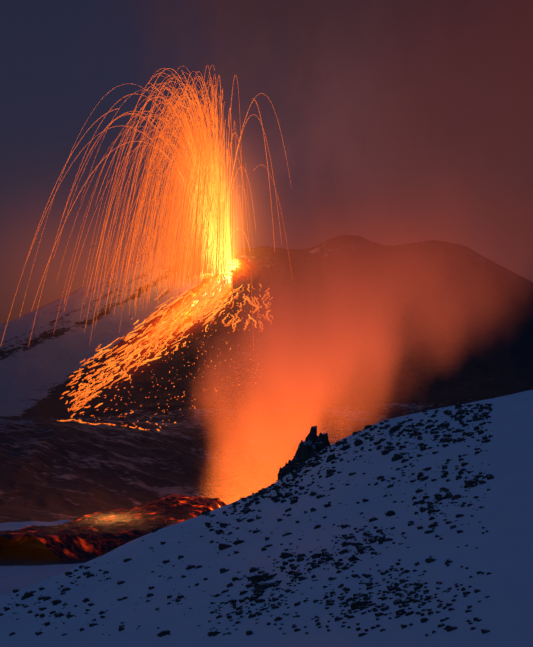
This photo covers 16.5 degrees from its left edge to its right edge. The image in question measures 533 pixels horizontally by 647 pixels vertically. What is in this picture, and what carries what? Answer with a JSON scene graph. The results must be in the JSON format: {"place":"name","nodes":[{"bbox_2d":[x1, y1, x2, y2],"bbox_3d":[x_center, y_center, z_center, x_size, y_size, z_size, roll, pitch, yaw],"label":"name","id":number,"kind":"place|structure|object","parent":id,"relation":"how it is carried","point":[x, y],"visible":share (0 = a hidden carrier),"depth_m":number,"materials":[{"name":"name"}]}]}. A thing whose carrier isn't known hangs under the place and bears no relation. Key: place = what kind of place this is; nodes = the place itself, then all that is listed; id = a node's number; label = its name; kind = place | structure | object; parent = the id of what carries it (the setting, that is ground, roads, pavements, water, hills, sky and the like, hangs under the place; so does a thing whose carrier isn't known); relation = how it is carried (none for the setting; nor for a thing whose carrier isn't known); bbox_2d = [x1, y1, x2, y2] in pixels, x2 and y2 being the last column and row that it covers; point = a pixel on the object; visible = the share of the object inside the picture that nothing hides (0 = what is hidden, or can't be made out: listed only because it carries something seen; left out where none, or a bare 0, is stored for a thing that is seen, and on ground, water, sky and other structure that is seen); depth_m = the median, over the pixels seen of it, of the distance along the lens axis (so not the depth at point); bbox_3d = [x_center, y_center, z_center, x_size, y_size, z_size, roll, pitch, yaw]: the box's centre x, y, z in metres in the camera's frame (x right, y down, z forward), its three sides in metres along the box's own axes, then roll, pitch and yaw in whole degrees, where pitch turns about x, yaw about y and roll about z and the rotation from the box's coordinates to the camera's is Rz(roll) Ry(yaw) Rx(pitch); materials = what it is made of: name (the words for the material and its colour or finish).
{"place":"outdoors","nodes":[
{"label":"outdoors","id":0,"kind":"place"},
{"bbox_2d":[0,235,532,646],"bbox_3d":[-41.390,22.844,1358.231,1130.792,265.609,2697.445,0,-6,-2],"label":"terrain","id":1,"kind":"structure","parent":0,"point":[359,333],"depth_m":963.13,"materials":[{"name":"white snow"}]},
{"bbox_2d":[0,494,225,560],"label":"lava flow","id":2,"kind":"object","parent":1,"relation":"on","point":[95,535],"visible":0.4,"depth_m":512.96,"materials":[{"name":"red"}]},
{"bbox_2d":[1,65,291,350],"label":"lava fountain streaks","id":3,"kind":"object","parent":1,"relation":"on","point":[210,250],"depth_m":1598.27,"materials":[{"name":"orange liquid"}]},
{"bbox_2d":[57,262,272,430],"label":"lava fragments","id":4,"kind":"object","parent":1,"relation":"on","point":[208,301],"depth_m":1481.20,"materials":[{"name":"orange stone"}]},
{"bbox_2d":[0,403,493,636],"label":"rocks","id":5,"kind":"object","parent":1,"relation":"on","point":[313,444],"visible":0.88,"depth_m":46.02,"materials":[{"name":"black stone"}]},
{"bbox_2d":[0,0,532,324],"label":"sky","id":6,"kind":"structure","parent":0,"point":[401,122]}
]}

